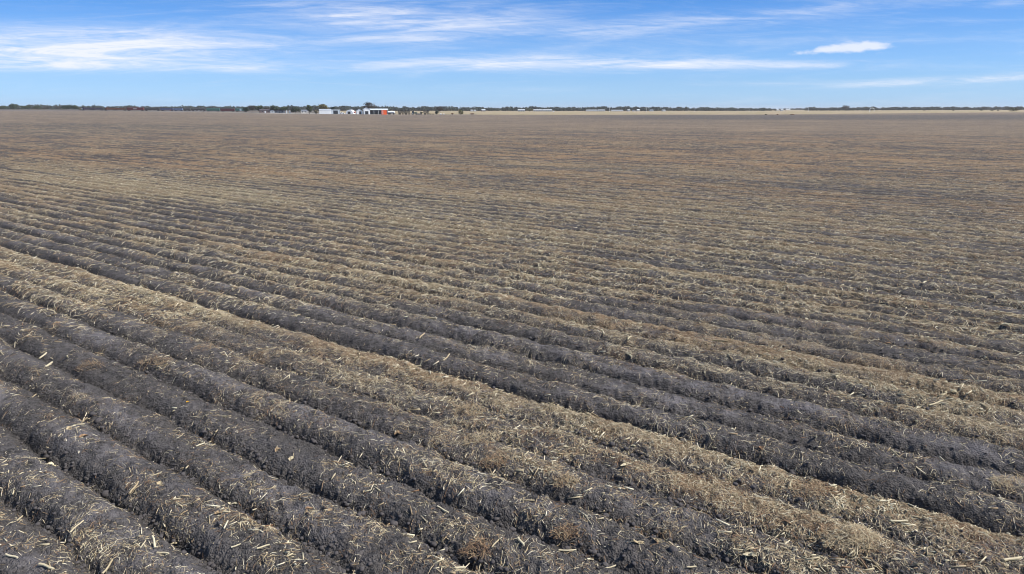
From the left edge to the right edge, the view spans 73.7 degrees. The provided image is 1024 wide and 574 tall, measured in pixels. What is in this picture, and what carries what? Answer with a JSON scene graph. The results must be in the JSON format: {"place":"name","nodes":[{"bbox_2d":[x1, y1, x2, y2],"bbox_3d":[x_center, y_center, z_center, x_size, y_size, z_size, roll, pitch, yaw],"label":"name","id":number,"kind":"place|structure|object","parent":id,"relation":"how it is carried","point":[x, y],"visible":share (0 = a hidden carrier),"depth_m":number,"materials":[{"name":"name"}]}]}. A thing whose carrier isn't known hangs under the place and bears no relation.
{"place":"outdoors","nodes":[
{"label":"outdoors","id":0,"kind":"place"},
{"bbox_2d":[0,111,1023,573],"bbox_3d":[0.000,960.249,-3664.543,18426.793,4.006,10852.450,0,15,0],"label":"field","id":1,"kind":"structure","parent":0,"point":[58,135],"depth_m":16.94,"materials":[{"name":"soil"}]},
{"bbox_2d":[5,553,17,557],"bbox_3d":[-6.405,3.443,8.735,0.210,0.029,0.036,5,15,17],"label":"stalk piece","id":2,"kind":"object","parent":1,"relation":"on","point":[8,555],"visible":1,"depth_m":8.73,"materials":[{"name":"plant"}]},
{"bbox_2d":[38,562,53,569],"bbox_3d":[-5.813,3.490,8.528,0.260,0.038,0.045,6,16,22],"label":"stalk piece","id":3,"kind":"object","parent":1,"relation":"on","point":[45,565],"visible":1,"depth_m":8.52,"materials":[{"name":"plant"}]},
{"bbox_2d":[74,357,107,370],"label":"straw tuft","id":4,"kind":"object","parent":1,"relation":"on","point":[94,363],"visible":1,"depth_m":15.16,"materials":[{"name":"beige plant"}]},
{"bbox_2d":[94,417,102,423],"bbox_3d":[-7.747,2.510,12.789,0.147,0.117,0.133,0,15,-1],"label":"soil clod","id":5,"kind":"object","parent":1,"relation":"on","point":[97,420],"visible":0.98,"depth_m":12.74,"materials":[{"name":"grey soil"}]},
{"bbox_2d":[101,490,108,497],"bbox_3d":[-6.301,3.215,10.615,0.138,0.105,0.155,-3,15,-11],"label":"soil clod","id":6,"kind":"object","parent":1,"relation":"on","point":[104,493],"visible":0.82,"depth_m":10.56,"materials":[{"name":"grey soil"}]},
{"bbox_2d":[101,558,112,573],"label":"stalk piece","id":7,"kind":"object","parent":1,"relation":"on","point":[107,567],"visible":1,"depth_m":8.60,"materials":[{"name":"plant"}]},
{"bbox_2d":[128,481,138,493],"bbox_3d":[-5.738,3.044,10.369,0.041,0.032,0.347,-2,15,-7],"label":"stalk piece","id":8,"kind":"object","parent":1,"relation":"on","point":[132,489],"visible":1,"depth_m":10.33,"materials":[{"name":"plant"}]},
{"bbox_2d":[137,354,171,365],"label":"straw tuft","id":9,"kind":"object","parent":1,"relation":"on","point":[150,357],"visible":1,"depth_m":15.31,"materials":[{"name":"beige plant"}]},
{"bbox_2d":[188,343,216,351],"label":"straw tuft","id":10,"kind":"object","parent":1,"relation":"on","point":[203,347],"visible":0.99,"depth_m":16.30,"materials":[{"name":"beige plant"}]},
{"bbox_2d":[389,519,397,525],"bbox_3d":[-1.680,3.349,9.676,0.118,0.080,0.119,-7,16,-26],"label":"soil clod","id":11,"kind":"object","parent":1,"relation":"on","point":[393,522],"visible":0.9,"depth_m":9.65,"materials":[{"name":"grey soil"}]},
{"bbox_2d":[449,400,487,416],"bbox_3d":[-0.812,2.288,13.068,0.787,0.208,0.529,-4,15,-17],"label":"straw tuft","id":12,"kind":"object","parent":1,"relation":"on","point":[467,406],"visible":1,"depth_m":13.06,"materials":[{"name":"beige plant"}]},
{"bbox_2d":[458,537,492,558],"bbox_3d":[-0.420,3.359,8.926,0.627,0.163,0.452,-4,15,-17],"label":"straw tuft","id":13,"kind":"object","parent":1,"relation":"on","point":[470,544],"visible":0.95,"depth_m":8.89,"materials":[{"name":"beige plant"}]},
{"bbox_2d":[463,429,500,446],"bbox_3d":[-0.510,2.567,11.849,0.758,0.194,0.463,-4,15,-17],"label":"straw tuft","id":14,"kind":"object","parent":1,"relation":"on","point":[478,438],"visible":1,"depth_m":11.83,"materials":[{"name":"beige plant"}]},
{"bbox_2d":[476,450,510,468],"bbox_3d":[-0.259,2.749,11.127,0.693,0.243,0.462,-4,15,-17],"label":"straw tuft","id":15,"kind":"object","parent":1,"relation":"on","point":[488,458],"visible":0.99,"depth_m":11.08,"materials":[{"name":"beige plant"}]},
{"bbox_2d":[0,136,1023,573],"bbox_3d":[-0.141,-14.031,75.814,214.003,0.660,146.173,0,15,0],"label":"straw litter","id":16,"kind":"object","parent":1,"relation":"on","point":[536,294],"visible":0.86,"depth_m":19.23,"materials":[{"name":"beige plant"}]},
{"bbox_2d":[0,258,1023,573],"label":"soil clods","id":17,"kind":"object","parent":1,"relation":"on","point":[432,544],"visible":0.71,"depth_m":10.65,"materials":[{"name":"soil"}]},
{"bbox_2d":[549,520,580,540],"bbox_3d":[0.771,3.268,9.245,0.538,0.157,0.391,2,15,6],"label":"straw tuft","id":18,"kind":"object","parent":1,"relation":"on","point":[562,529],"visible":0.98,"depth_m":9.22,"materials":[{"name":"beige plant"}]},
{"bbox_2d":[550,470,579,488],"bbox_3d":[0.828,2.936,10.533,0.533,0.172,0.396,1,15,4],"label":"straw tuft","id":19,"kind":"object","parent":1,"relation":"on","point":[568,480],"visible":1,"depth_m":10.51,"materials":[{"name":"beige plant"}]},
{"bbox_2d":[669,545,677,551],"bbox_3d":[2.092,3.413,8.863,0.121,0.094,0.117,-10,18,-34],"label":"soil clod","id":20,"kind":"object","parent":1,"relation":"on","point":[672,548],"visible":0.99,"depth_m":8.84,"materials":[{"name":"grey soil"}]},
{"bbox_2d":[743,552,756,556],"bbox_3d":[3.083,3.467,8.845,0.178,0.056,0.089,5,15,19],"label":"husk scrap","id":21,"kind":"object","parent":1,"relation":"on","point":[753,554],"visible":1,"depth_m":8.85,"materials":[{"name":"plant"}]},
{"bbox_2d":[791,480,839,501],"bbox_3d":[4.633,3.036,10.325,0.802,0.203,0.569,1,15,5],"label":"straw tuft","id":22,"kind":"object","parent":1,"relation":"on","point":[819,487],"visible":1,"depth_m":10.36,"materials":[{"name":"beige plant"}]},
{"bbox_2d":[809,283,836,292],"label":"straw tuft","id":23,"kind":"object","parent":1,"relation":"on","point":[822,288],"visible":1,"depth_m":21.60,"materials":[{"name":"beige plant"}]},
{"bbox_2d":[822,520,882,554],"bbox_3d":[4.549,3.268,9.106,0.942,0.226,0.600,-4,15,-17],"label":"straw tuft","id":24,"kind":"object","parent":1,"relation":"on","point":[873,534],"visible":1,"depth_m":9.09,"materials":[{"name":"beige plant"}]},
{"bbox_2d":[986,473,1015,488],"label":"straw tuft","id":25,"kind":"object","parent":1,"relation":"on","point":[1002,475],"visible":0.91,"depth_m":10.54,"materials":[{"name":"beige plant"}]},
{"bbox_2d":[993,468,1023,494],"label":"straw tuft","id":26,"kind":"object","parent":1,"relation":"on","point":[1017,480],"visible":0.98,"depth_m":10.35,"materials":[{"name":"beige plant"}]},
{"bbox_2d":[1002,556,1022,561],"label":"stalk piece","id":27,"kind":"object","parent":1,"relation":"on","point":[1011,558],"visible":1,"depth_m":8.85,"materials":[{"name":"plant"}]},
{"bbox_2d":[0,109,1023,114],"bbox_3d":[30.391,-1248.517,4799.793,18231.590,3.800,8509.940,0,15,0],"label":"grassland","id":28,"kind":"structure","parent":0,"point":[432,112],"depth_m":1069.87,"materials":[{"name":"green plant"}]},
{"bbox_2d":[9,103,17,108],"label":"tree","id":29,"kind":"object","parent":28,"relation":"on","point":[11,105],"visible":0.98,"depth_m":1253.80,"materials":[{"name":"green plant"}]},
{"bbox_2d":[61,104,72,108],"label":"tree","id":30,"kind":"object","parent":28,"relation":"on","point":[66,106],"visible":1,"depth_m":1139.82,"materials":[{"name":"green plant"}]},
{"bbox_2d":[0,110,210,111],"bbox_3d":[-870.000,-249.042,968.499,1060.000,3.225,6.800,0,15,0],"label":"railway embankment","id":31,"kind":"structure","parent":28,"relation":"on","point":[78,110],"depth_m":966.16,"materials":[{"name":"brown soil"}]},
{"bbox_2d":[79,110,226,111],"bbox_3d":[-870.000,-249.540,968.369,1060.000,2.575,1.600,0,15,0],"label":"railway track","id":32,"kind":"structure","parent":31,"relation":"on","point":[103,110],"depth_m":967.39,"materials":[{"name":"metal"}]},
{"bbox_2d":[81,107,103,109],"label":"locomotive","id":33,"kind":"object","parent":32,"relation":"on","point":[83,108],"visible":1,"depth_m":966.42,"materials":[{"name":"purple paint"}]},
{"bbox_2d":[104,107,124,110],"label":"locomotive","id":34,"kind":"object","parent":32,"relation":"on","point":[106,108],"visible":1,"depth_m":966.58,"materials":[{"name":"orange paint"}]},
{"bbox_2d":[127,108,143,110],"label":"boxcar","id":35,"kind":"object","parent":32,"relation":"on","point":[129,109],"visible":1,"depth_m":966.42,"materials":[{"name":"red paint"}]},
{"bbox_2d":[145,108,159,110],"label":"hopper car","id":36,"kind":"object","parent":32,"relation":"on","point":[152,109],"visible":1,"depth_m":966.44,"materials":[{"name":"grey paint"}]},
{"bbox_2d":[160,108,173,110],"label":"boxcar","id":37,"kind":"object","parent":32,"relation":"on","point":[163,109],"visible":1,"depth_m":966.42,"materials":[{"name":"blue"}]},
{"bbox_2d":[192,108,205,110],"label":"hopper car","id":38,"kind":"object","parent":32,"relation":"on","point":[198,109],"visible":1,"depth_m":966.37,"materials":[{"name":"grey paint"}]},
{"bbox_2d":[206,108,219,110],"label":"boxcar","id":39,"kind":"object","parent":32,"relation":"on","point":[212,109],"visible":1,"depth_m":966.42,"materials":[{"name":"green paint"}]},
{"bbox_2d":[220,108,234,110],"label":"boxcar","id":40,"kind":"object","parent":32,"relation":"on","point":[227,109],"visible":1,"depth_m":966.42,"materials":[{"name":"red paint"}]},
{"bbox_2d":[0,104,480,110],"bbox_3d":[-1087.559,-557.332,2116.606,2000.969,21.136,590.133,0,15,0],"label":"distant wood","id":41,"kind":"object","parent":28,"relation":"on","point":[390,108],"visible":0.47,"depth_m":1889.51,"materials":[{"name":"green plant"}]},
{"bbox_2d":[255,105,262,112],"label":"tree","id":42,"kind":"object","parent":28,"relation":"on","point":[258,107],"visible":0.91,"depth_m":877.89,"materials":[{"name":"green plant"}]},
{"bbox_2d":[259,109,269,112],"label":"house","id":43,"kind":"structure","parent":28,"relation":"on","point":[264,110],"depth_m":872.09,"materials":[{"name":"grey paint"}]},
{"bbox_2d":[270,105,278,109],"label":"tree","id":44,"kind":"object","parent":28,"relation":"on","point":[273,107],"visible":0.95,"depth_m":872.86,"materials":[{"name":"green plant"}]},
{"bbox_2d":[274,109,284,112],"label":"house","id":45,"kind":"structure","parent":28,"relation":"on","point":[279,111],"depth_m":876.68,"materials":[{"name":"grey metal"}]},
{"bbox_2d":[291,106,299,111],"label":"tree","id":46,"kind":"object","parent":28,"relation":"on","point":[295,109],"visible":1,"depth_m":820.81,"materials":[{"name":"green plant"}]},
{"bbox_2d":[306,105,312,113],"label":"tree","id":47,"kind":"object","parent":28,"relation":"on","point":[309,108],"visible":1,"depth_m":772.79,"materials":[{"name":"green plant"}]},
{"bbox_2d":[317,104,327,110],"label":"tree","id":48,"kind":"object","parent":28,"relation":"on","point":[323,106],"visible":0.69,"depth_m":799.31,"materials":[{"name":"green plant"}]},
{"bbox_2d":[319,109,339,113],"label":"barn","id":49,"kind":"structure","parent":28,"relation":"on","point":[329,111],"depth_m":756.80,"materials":[{"name":"white metal"}]},
{"bbox_2d":[346,110,355,113],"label":"arched shed","id":50,"kind":"structure","parent":28,"relation":"on","point":[350,111],"depth_m":765.40,"materials":[{"name":"white metal"}]},
{"bbox_2d":[363,108,369,113],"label":"workshop","id":51,"kind":"structure","parent":28,"relation":"on","point":[366,110],"depth_m":736.38,"materials":[{"name":"white metal"}]},
{"bbox_2d":[363,102,375,108],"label":"tree","id":52,"kind":"object","parent":28,"relation":"on","point":[368,105],"visible":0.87,"depth_m":818.97,"materials":[{"name":"green plant"}]},
{"bbox_2d":[370,109,387,113],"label":"machine shed","id":53,"kind":"structure","parent":28,"relation":"on","point":[372,111],"depth_m":754.06,"materials":[{"name":"metal"}]},
{"bbox_2d":[474,106,803,110],"bbox_3d":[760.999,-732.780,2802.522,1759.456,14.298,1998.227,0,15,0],"label":"distant wood","id":54,"kind":"object","parent":28,"relation":"on","point":[623,108],"visible":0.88,"depth_m":1900.57,"materials":[{"name":"green plant"}]},
{"bbox_2d":[804,106,1023,110],"bbox_3d":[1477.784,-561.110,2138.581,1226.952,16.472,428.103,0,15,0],"label":"distant wood","id":55,"kind":"object","parent":28,"relation":"on","point":[912,108],"visible":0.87,"depth_m":2033.93,"materials":[{"name":"green plant"}]},
{"bbox_2d":[0,0,1023,108],"label":"sky","id":56,"kind":"structure","parent":0,"point":[777,54],"materials":[{"name":"blue"}]}
]}

